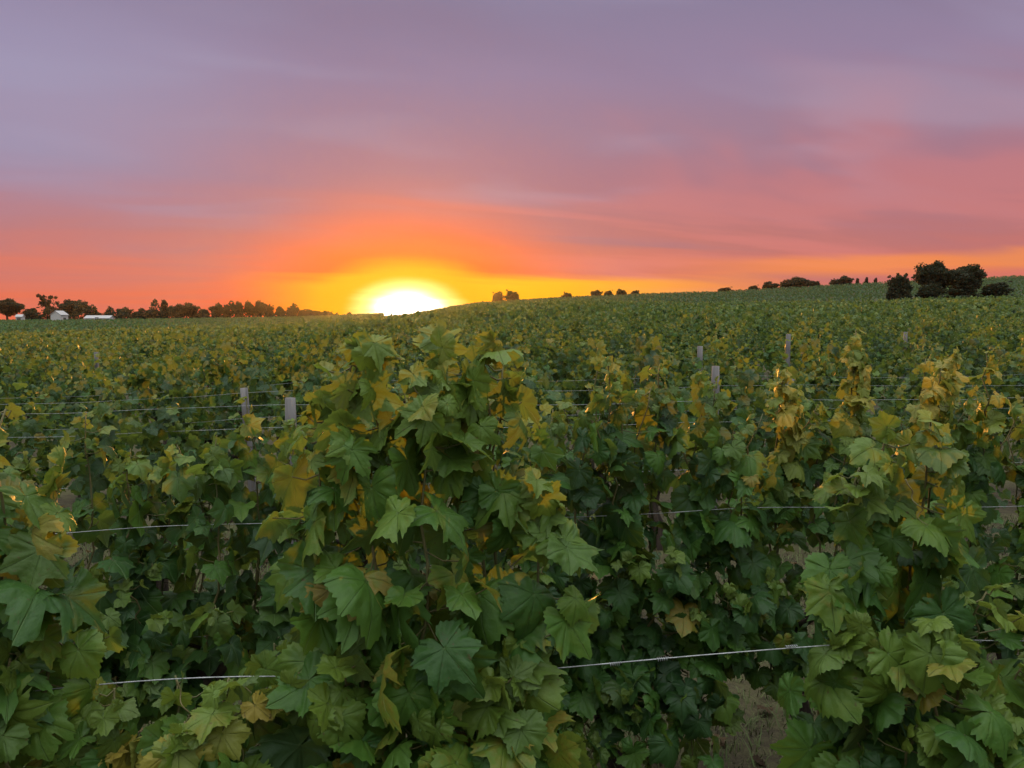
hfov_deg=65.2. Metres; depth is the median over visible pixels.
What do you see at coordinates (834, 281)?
tree
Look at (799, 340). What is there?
grapevine
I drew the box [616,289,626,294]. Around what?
tree
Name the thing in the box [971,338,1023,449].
grapevine
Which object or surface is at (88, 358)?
grapevine
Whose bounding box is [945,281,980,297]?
bush
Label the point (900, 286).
bush
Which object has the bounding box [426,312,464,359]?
grapevine
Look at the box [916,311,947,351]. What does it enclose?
grapevine
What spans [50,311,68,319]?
barn
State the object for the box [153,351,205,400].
grapevine
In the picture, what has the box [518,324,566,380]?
grapevine
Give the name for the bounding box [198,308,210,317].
tree
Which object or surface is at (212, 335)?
grapevine
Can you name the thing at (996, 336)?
grapevine
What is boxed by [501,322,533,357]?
grapevine
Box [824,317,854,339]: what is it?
grapevine
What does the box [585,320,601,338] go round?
grapevine
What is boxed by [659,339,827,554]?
grapevine
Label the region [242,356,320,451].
grapevine
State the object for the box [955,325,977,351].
grapevine
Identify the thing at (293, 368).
grapevine
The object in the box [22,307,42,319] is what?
tree
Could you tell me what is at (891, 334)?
grapevine
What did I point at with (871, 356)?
grapevine
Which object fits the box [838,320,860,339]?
grapevine
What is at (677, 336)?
grapevine
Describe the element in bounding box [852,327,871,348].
grapevine
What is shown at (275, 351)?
grapevine
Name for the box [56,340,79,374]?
grapevine
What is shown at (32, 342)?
grapevine
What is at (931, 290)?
bush
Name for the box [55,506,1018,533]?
trellis wire
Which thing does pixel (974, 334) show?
grapevine
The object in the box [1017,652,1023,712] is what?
grapevine
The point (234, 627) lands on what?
grapevine
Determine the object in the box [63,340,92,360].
grapevine
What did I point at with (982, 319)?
grapevine
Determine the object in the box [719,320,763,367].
grapevine
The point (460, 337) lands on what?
grapevine
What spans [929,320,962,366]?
grapevine
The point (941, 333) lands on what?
grapevine
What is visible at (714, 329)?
grapevine
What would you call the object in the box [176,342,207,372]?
grapevine
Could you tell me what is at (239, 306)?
tree
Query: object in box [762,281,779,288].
tree
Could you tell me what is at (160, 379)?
grapevine
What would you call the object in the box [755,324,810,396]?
grapevine
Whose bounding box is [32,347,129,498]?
grapevine
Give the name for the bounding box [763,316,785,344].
grapevine
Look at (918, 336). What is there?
grapevine
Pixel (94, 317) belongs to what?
barn
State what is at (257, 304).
tree
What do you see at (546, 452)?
grapevine
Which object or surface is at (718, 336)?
grapevine
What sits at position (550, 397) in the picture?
grapevine
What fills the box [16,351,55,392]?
grapevine
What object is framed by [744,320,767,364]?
grapevine
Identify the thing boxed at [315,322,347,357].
grapevine
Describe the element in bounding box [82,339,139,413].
grapevine
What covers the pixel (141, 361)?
grapevine
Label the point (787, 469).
grapevine
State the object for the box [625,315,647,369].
grapevine
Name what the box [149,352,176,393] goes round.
grapevine
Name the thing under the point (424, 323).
grapevine
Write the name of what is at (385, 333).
grapevine
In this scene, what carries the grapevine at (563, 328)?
on the ground at (67, 498)
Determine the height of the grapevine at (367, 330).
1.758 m
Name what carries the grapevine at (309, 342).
on the ground at (67, 498)
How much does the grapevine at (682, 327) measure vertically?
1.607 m
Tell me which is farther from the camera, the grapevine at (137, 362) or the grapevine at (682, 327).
the grapevine at (682, 327)
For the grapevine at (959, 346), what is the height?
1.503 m
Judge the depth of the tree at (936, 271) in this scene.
139.69 m
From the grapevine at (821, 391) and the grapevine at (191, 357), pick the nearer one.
the grapevine at (821, 391)
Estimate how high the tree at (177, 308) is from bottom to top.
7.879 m
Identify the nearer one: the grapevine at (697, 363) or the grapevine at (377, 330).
the grapevine at (697, 363)
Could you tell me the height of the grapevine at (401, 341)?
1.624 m
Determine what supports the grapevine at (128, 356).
on the ground at (67, 498)
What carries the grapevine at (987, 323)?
on the ground at (67, 498)
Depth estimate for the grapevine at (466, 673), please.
1.35 m
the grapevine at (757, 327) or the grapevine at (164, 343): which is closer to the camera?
the grapevine at (164, 343)
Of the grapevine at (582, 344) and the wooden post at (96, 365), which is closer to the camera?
the wooden post at (96, 365)
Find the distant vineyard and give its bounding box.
[0,275,1023,489]
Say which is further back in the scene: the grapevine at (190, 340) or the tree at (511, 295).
the tree at (511, 295)
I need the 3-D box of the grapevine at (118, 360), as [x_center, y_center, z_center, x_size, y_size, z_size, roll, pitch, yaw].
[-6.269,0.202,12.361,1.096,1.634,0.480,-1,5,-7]
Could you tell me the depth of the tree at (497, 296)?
344.83 m
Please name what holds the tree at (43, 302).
on the ground at (67, 498)
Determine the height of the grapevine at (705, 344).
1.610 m
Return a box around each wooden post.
[94,352,98,368]
[240,388,262,568]
[285,397,298,543]
[697,346,702,370]
[711,366,719,508]
[784,334,790,386]
[902,332,907,377]
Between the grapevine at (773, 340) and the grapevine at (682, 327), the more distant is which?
the grapevine at (682, 327)
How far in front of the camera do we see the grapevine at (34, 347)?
18.90 m
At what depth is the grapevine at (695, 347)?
16.43 m
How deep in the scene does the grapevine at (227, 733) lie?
1.34 m
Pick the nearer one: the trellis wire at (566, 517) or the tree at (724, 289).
the trellis wire at (566, 517)
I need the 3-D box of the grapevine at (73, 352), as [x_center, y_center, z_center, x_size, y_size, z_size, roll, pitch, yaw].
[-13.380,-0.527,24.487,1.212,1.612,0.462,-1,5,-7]
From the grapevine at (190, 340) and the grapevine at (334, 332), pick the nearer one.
the grapevine at (334, 332)
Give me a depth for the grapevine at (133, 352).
20.63 m
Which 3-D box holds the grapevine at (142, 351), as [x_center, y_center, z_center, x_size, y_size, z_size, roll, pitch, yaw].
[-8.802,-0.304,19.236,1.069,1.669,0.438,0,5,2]
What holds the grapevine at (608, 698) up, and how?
on the ground at (67, 498)
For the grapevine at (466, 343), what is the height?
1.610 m
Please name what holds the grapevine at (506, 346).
on the ground at (67, 498)
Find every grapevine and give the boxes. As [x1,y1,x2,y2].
[0,342,11,373]
[0,350,39,466]
[0,387,102,497]
[0,402,126,767]
[0,411,201,733]
[1,344,11,372]
[2,350,55,393]
[2,353,51,417]
[3,332,37,376]
[8,344,55,448]
[16,348,64,394]
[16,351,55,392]
[16,354,143,486]
[20,331,45,350]
[23,332,58,402]
[26,359,239,590]
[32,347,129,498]
[32,349,123,439]
[42,332,113,418]
[52,632,340,767]
[53,341,89,355]
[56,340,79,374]
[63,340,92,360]
[66,396,353,753]
[70,345,135,373]
[80,345,139,417]
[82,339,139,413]
[88,336,115,364]
[88,341,135,370]
[96,332,121,358]
[99,342,136,396]
[106,333,237,542]
[123,337,160,368]
[124,350,148,406]
[127,344,182,391]
[134,343,190,444]
[136,328,166,361]
[137,334,163,359]
[145,336,177,359]
[146,356,211,423]
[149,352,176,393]
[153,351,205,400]
[155,330,256,452]
[166,330,279,523]
[167,339,205,353]
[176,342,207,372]
[177,343,211,387]
[186,334,210,374]
[196,329,234,411]
[208,325,254,387]
[211,337,276,422]
[221,340,275,441]
[239,328,266,365]
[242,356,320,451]
[251,367,427,569]
[254,330,271,355]
[255,319,604,767]
[255,337,291,397]
[258,327,402,539]
[261,339,300,399]
[263,384,593,736]
[264,316,348,448]
[272,327,299,345]
[272,342,317,387]
[275,332,308,381]
[287,329,311,360]
[298,347,332,384]
[300,342,396,393]
[304,324,326,356]
[305,323,332,356]
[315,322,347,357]
[317,334,341,358]
[317,334,358,385]
[326,320,348,352]
[346,343,417,402]
[348,320,373,338]
[357,327,410,357]
[361,323,376,334]
[363,326,388,335]
[369,329,399,349]
[381,325,403,340]
[388,352,428,399]
[390,321,426,402]
[390,324,416,362]
[393,342,423,369]
[405,325,456,360]
[406,320,427,355]
[418,318,429,354]
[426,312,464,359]
[426,339,562,551]
[456,339,485,376]
[457,324,477,361]
[457,329,482,365]
[458,333,490,377]
[461,334,528,449]
[462,322,479,334]
[466,340,787,767]
[475,323,514,374]
[485,389,660,570]
[486,329,576,431]
[498,319,515,342]
[499,319,514,338]
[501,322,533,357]
[502,322,538,343]
[506,324,534,362]
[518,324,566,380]
[523,329,547,363]
[526,326,549,352]
[528,321,561,338]
[528,325,555,359]
[528,331,636,467]
[531,324,599,416]
[533,333,585,379]
[535,316,558,336]
[538,337,582,392]
[548,322,575,345]
[555,325,572,349]
[561,332,599,373]
[563,312,586,349]
[565,322,590,351]
[579,325,634,395]
[580,332,603,371]
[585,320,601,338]
[591,323,624,356]
[600,323,647,354]
[601,326,654,375]
[601,327,734,550]
[604,343,648,409]
[605,321,635,349]
[605,326,680,428]
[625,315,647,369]
[638,320,657,341]
[642,320,655,339]
[657,323,675,349]
[659,318,694,354]
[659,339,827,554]
[659,349,688,393]
[660,334,711,370]
[661,323,690,357]
[661,333,690,382]
[667,318,694,340]
[668,329,719,354]
[668,331,756,500]
[676,327,976,719]
[681,332,731,403]
[685,335,765,437]
[686,349,752,421]
[693,321,724,352]
[695,321,721,355]
[696,310,720,343]
[703,323,765,408]
[710,316,730,333]
[710,328,759,361]
[711,322,753,348]
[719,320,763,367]
[721,333,759,407]
[733,319,768,348]
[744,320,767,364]
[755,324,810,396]
[756,343,869,543]
[758,337,784,378]
[761,323,793,356]
[762,322,796,344]
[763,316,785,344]
[764,328,816,366]
[764,328,816,377]
[769,409,1023,767]
[771,332,827,375]
[774,322,795,353]
[776,345,830,408]
[782,318,820,355]
[795,321,869,487]
[795,339,849,412]
[796,318,823,339]
[805,315,825,357]
[806,321,846,369]
[810,325,854,367]
[813,318,828,339]
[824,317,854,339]
[825,336,871,382]
[833,313,854,340]
[833,324,866,345]
[833,339,897,395]
[835,324,869,341]
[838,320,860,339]
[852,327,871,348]
[856,318,872,342]
[860,324,903,364]
[866,337,945,418]
[867,325,918,397]
[867,354,985,458]
[869,322,911,354]
[869,333,921,430]
[872,317,889,347]
[875,331,916,380]
[879,369,1015,541]
[882,315,902,337]
[889,320,939,393]
[896,325,936,395]
[900,341,977,416]
[901,320,930,348]
[909,347,1023,667]
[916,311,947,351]
[927,313,950,355]
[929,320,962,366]
[933,334,970,374]
[940,312,958,343]
[947,328,1004,390]
[950,327,976,372]
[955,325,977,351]
[958,317,975,365]
[961,315,1017,395]
[961,327,1000,374]
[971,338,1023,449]
[976,314,991,331]
[977,319,994,332]
[977,321,1002,347]
[980,344,1023,492]
[994,324,1023,360]
[997,318,1023,353]
[999,323,1023,354]
[1000,314,1019,343]
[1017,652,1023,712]
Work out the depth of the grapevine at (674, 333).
19.26 m
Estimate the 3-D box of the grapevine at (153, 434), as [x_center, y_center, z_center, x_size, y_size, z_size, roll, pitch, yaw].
[-1.923,0.671,4.180,1.159,1.600,0.544,-1,5,-7]
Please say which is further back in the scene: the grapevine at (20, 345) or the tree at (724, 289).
the tree at (724, 289)
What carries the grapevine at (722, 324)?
on the ground at (67, 498)
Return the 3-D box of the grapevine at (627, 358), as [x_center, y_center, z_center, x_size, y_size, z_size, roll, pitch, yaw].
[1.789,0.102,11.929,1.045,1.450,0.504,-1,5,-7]
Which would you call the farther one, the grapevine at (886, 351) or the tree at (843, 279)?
the tree at (843, 279)
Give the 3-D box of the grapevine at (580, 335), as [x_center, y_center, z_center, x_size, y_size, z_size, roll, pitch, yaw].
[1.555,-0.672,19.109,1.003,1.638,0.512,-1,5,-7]
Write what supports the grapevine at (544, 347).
on the ground at (67, 498)
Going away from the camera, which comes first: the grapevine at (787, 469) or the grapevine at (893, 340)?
the grapevine at (787, 469)
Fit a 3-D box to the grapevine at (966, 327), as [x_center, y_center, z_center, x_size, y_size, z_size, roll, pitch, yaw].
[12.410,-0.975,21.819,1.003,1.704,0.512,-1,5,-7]
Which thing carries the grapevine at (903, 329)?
on the ground at (67, 498)
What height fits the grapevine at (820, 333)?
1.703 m
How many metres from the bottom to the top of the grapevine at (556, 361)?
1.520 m
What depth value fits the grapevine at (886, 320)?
24.52 m
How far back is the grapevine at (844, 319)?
24.42 m
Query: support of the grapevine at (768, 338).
on the ground at (67, 498)
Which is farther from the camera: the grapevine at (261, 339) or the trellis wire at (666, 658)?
the grapevine at (261, 339)
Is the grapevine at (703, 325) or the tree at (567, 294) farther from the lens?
the tree at (567, 294)
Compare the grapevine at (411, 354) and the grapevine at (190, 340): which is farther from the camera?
the grapevine at (190, 340)
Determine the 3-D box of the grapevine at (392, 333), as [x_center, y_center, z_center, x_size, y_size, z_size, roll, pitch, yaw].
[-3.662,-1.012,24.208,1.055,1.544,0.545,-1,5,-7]
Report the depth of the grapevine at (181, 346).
24.75 m
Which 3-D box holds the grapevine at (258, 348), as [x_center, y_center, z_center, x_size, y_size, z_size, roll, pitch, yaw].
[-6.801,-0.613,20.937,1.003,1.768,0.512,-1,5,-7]
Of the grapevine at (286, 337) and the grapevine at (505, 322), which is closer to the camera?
the grapevine at (286, 337)
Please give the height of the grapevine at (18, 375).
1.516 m
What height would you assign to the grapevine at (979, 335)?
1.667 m
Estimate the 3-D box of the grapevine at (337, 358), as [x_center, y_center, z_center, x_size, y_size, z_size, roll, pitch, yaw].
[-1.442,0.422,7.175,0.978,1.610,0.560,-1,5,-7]
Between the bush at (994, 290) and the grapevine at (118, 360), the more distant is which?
the bush at (994, 290)
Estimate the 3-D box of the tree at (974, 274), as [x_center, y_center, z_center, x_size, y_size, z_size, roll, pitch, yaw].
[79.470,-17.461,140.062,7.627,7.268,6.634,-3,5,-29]
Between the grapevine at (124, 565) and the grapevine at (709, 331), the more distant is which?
the grapevine at (709, 331)
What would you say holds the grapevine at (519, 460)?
on the ground at (67, 498)
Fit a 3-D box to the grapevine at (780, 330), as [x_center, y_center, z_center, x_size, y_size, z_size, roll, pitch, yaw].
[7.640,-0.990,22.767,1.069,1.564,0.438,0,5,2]
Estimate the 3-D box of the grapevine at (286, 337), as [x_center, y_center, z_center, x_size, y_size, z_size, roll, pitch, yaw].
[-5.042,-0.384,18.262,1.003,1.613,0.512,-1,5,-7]
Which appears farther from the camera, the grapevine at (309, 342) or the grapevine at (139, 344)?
the grapevine at (139, 344)
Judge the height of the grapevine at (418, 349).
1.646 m
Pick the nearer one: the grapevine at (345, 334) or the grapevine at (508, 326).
the grapevine at (508, 326)
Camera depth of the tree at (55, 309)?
335.83 m
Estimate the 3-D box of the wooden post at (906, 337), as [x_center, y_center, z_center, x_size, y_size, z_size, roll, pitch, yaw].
[6.090,0.041,12.442,0.063,1.694,0.065,2,5,21]
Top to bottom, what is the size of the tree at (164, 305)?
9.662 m
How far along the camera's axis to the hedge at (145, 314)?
333.45 m
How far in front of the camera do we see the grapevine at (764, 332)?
24.00 m
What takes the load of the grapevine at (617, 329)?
on the ground at (67, 498)
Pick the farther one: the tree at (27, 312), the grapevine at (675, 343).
the tree at (27, 312)
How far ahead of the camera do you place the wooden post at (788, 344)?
10.62 m
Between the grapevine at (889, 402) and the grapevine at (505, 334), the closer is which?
the grapevine at (889, 402)
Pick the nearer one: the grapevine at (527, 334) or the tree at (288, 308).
the grapevine at (527, 334)
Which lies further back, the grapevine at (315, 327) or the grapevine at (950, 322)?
the grapevine at (950, 322)
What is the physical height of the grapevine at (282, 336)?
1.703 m
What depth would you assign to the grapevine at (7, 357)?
16.25 m
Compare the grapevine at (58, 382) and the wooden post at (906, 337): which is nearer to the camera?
the grapevine at (58, 382)
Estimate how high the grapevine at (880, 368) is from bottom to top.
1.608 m
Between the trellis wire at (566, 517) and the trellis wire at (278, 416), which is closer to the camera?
the trellis wire at (566, 517)
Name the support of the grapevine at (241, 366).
on the ground at (67, 498)
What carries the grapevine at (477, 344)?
on the ground at (67, 498)
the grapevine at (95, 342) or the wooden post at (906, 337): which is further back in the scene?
the grapevine at (95, 342)
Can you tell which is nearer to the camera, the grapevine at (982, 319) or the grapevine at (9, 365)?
the grapevine at (9, 365)
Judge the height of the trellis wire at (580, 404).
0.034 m
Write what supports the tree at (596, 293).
on the ground at (67, 498)
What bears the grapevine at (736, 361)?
on the ground at (67, 498)
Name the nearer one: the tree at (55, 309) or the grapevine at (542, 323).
the grapevine at (542, 323)
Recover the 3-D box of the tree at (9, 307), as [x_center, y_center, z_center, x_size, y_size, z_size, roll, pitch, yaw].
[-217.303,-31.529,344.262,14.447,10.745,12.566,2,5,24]
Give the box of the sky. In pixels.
[0,0,1023,319]
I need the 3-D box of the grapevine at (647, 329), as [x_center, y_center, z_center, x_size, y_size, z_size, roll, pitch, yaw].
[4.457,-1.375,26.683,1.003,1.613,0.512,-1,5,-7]
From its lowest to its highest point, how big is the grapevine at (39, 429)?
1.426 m
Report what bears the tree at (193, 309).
on the ground at (67, 498)
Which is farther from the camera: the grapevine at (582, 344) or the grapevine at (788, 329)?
the grapevine at (788, 329)
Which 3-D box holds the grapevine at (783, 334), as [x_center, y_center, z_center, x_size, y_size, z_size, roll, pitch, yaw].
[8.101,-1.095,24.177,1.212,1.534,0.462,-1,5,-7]
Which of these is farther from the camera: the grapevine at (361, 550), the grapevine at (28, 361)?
the grapevine at (28, 361)
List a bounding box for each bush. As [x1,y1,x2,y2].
[884,273,913,300]
[912,282,949,298]
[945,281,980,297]
[979,280,1019,297]
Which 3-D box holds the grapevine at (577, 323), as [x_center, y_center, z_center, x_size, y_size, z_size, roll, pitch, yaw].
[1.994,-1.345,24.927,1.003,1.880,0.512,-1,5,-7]
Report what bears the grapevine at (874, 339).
on the ground at (67, 498)
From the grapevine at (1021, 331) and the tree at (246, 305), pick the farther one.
the tree at (246, 305)
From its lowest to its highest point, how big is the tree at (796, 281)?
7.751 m
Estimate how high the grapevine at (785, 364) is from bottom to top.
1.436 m
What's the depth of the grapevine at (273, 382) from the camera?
14.18 m
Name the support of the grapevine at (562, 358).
on the ground at (67, 498)
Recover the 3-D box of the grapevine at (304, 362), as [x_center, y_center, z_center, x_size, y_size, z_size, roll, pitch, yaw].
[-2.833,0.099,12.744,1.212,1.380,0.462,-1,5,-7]
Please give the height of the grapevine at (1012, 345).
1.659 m
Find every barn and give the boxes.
[15,314,25,319]
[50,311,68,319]
[84,315,114,319]
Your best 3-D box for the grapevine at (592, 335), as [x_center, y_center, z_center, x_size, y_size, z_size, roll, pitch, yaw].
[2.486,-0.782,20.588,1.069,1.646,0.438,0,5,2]
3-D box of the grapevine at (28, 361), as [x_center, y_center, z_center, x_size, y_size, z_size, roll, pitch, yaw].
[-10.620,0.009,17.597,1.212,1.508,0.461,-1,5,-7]
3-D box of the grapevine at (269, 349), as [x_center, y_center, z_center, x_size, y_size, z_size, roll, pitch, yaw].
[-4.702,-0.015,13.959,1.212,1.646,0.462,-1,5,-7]
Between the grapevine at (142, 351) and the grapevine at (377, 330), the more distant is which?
the grapevine at (377, 330)
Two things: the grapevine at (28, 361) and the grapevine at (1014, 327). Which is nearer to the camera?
the grapevine at (28, 361)
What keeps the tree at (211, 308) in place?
on the ground at (67, 498)
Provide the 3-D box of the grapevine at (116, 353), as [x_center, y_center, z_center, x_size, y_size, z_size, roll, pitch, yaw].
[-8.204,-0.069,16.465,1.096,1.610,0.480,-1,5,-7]
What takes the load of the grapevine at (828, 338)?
on the ground at (67, 498)
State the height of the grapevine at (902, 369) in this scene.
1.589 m
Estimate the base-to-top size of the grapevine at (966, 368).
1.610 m
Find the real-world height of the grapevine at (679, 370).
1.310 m
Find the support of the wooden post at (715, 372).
on the ground at (67, 498)
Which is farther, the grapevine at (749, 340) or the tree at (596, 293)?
the tree at (596, 293)
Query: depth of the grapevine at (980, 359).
10.82 m
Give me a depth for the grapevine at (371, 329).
25.38 m
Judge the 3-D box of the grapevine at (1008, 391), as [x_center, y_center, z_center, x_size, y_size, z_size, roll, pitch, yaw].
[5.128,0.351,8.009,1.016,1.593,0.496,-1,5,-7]
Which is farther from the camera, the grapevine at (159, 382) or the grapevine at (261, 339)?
the grapevine at (261, 339)
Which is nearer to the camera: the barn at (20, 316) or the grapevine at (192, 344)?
the grapevine at (192, 344)
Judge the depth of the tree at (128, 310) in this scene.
339.68 m
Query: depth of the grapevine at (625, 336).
19.07 m
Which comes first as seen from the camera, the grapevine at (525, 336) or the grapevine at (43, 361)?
the grapevine at (43, 361)
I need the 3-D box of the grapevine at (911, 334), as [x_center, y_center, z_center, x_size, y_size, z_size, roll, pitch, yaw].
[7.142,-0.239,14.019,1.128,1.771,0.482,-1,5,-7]
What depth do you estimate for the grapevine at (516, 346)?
8.67 m
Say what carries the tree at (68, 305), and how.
on the ground at (67, 498)
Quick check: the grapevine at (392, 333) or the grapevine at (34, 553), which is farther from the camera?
the grapevine at (392, 333)
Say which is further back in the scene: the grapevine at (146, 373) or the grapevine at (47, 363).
the grapevine at (47, 363)
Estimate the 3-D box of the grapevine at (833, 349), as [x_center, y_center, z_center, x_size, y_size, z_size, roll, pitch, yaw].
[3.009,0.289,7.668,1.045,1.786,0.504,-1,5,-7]
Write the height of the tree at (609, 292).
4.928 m
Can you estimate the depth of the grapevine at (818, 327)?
25.81 m
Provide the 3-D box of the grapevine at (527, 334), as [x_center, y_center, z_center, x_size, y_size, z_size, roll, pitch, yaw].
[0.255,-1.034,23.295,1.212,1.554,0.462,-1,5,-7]
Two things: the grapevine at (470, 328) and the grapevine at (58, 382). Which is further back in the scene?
the grapevine at (470, 328)
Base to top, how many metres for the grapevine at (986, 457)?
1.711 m
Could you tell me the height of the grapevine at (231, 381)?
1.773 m
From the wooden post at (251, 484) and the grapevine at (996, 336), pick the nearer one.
the wooden post at (251, 484)
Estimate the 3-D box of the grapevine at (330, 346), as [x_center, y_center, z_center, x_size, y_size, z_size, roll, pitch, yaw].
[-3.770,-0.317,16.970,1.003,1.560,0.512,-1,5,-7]
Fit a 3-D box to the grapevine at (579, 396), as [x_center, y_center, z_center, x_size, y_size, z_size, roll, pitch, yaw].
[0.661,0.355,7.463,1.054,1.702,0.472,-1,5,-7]
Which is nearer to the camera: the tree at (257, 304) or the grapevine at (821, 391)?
the grapevine at (821, 391)
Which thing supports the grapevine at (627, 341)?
on the ground at (67, 498)
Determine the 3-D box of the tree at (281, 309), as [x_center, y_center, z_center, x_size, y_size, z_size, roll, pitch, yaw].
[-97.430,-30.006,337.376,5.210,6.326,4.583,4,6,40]
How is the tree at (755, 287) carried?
on the ground at (67, 498)
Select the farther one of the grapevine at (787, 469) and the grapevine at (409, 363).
the grapevine at (409, 363)
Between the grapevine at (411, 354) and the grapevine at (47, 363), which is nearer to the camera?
the grapevine at (411, 354)
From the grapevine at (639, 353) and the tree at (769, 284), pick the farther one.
the tree at (769, 284)
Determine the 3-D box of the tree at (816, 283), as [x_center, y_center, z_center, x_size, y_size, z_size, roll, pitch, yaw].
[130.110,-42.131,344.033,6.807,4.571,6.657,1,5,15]
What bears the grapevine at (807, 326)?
on the ground at (67, 498)
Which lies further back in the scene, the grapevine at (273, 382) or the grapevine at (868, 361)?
the grapevine at (273, 382)
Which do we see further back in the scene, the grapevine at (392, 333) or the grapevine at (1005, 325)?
the grapevine at (392, 333)
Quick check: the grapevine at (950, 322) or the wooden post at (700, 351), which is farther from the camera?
the grapevine at (950, 322)
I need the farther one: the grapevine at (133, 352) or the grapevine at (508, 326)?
the grapevine at (508, 326)
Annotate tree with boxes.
[0,298,25,319]
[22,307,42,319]
[36,293,59,315]
[49,307,62,318]
[56,299,89,319]
[115,307,133,317]
[157,300,169,317]
[171,304,183,316]
[180,302,200,317]
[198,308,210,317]
[208,303,222,316]
[232,301,243,311]
[244,300,255,315]
[255,300,267,315]
[264,304,273,316]
[274,306,285,313]
[285,307,296,316]
[492,291,504,301]
[503,289,519,299]
[561,293,572,297]
[590,290,602,295]
[604,290,613,294]
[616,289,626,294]
[716,287,733,291]
[748,284,758,289]
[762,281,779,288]
[780,281,787,289]
[782,276,815,287]
[811,281,819,287]
[829,278,839,285]
[836,275,853,285]
[910,260,955,289]
[950,263,987,289]
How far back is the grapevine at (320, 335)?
23.89 m
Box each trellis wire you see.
[0,385,1020,404]
[7,417,1018,437]
[17,408,999,430]
[27,374,1019,397]
[33,639,1023,690]
[52,397,1023,413]
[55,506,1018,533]
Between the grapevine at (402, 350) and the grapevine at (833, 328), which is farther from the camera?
the grapevine at (833, 328)
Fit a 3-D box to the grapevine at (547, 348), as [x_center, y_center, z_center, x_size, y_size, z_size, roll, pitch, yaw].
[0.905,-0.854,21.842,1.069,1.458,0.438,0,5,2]
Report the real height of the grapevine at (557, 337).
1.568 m
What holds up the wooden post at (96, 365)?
on the ground at (67, 498)
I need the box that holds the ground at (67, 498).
[5,280,1023,767]
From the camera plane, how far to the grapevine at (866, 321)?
27.47 m
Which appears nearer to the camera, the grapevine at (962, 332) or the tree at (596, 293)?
the grapevine at (962, 332)
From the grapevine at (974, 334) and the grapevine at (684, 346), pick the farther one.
the grapevine at (684, 346)
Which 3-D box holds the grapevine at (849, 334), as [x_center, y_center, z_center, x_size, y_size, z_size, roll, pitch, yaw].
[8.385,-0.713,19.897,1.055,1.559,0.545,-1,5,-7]
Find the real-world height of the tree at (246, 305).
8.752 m
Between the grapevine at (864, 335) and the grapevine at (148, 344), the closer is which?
the grapevine at (864, 335)
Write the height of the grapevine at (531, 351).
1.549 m
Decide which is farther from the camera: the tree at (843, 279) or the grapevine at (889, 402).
the tree at (843, 279)
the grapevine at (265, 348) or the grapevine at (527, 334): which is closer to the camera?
the grapevine at (265, 348)
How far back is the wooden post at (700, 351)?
8.99 m
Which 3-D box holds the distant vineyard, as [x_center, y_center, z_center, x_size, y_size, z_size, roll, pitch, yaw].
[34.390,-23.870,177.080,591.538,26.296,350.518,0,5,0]
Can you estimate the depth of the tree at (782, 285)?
348.65 m
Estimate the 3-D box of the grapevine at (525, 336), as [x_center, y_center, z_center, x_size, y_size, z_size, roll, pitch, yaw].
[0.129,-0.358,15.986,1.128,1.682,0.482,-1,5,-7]
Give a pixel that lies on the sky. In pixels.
(387, 157)
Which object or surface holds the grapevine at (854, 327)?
on the ground at (67, 498)
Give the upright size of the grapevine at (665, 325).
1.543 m
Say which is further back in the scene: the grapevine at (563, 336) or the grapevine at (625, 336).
the grapevine at (563, 336)
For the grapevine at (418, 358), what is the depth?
15.65 m
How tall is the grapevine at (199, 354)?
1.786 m
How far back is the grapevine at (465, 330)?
15.86 m
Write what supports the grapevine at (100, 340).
on the ground at (67, 498)
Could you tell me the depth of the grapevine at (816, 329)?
21.24 m
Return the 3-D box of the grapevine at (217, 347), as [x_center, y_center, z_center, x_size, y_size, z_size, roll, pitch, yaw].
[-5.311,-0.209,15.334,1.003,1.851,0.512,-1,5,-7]
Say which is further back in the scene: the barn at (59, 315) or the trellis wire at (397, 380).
the barn at (59, 315)
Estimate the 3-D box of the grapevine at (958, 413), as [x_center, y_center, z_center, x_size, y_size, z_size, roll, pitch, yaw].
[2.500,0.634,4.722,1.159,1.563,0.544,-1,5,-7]
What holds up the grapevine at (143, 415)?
on the ground at (67, 498)
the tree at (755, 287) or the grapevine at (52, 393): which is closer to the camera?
the grapevine at (52, 393)
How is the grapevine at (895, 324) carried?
on the ground at (67, 498)
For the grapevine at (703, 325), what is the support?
on the ground at (67, 498)
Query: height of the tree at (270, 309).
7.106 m
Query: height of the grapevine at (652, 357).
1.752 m
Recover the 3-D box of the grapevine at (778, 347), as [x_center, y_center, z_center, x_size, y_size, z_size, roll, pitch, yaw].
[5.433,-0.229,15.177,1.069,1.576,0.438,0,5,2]
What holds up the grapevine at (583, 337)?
on the ground at (67, 498)
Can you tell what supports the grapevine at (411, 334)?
on the ground at (67, 498)
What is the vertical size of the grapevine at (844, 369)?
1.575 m
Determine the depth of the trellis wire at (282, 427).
4.20 m
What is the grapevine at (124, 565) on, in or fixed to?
on the ground at (67, 498)
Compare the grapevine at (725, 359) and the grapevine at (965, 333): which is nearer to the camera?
the grapevine at (725, 359)
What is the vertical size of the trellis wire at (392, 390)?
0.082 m
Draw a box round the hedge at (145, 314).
[21,299,337,319]
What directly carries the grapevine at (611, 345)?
on the ground at (67, 498)
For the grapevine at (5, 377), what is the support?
on the ground at (67, 498)
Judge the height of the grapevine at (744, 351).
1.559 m

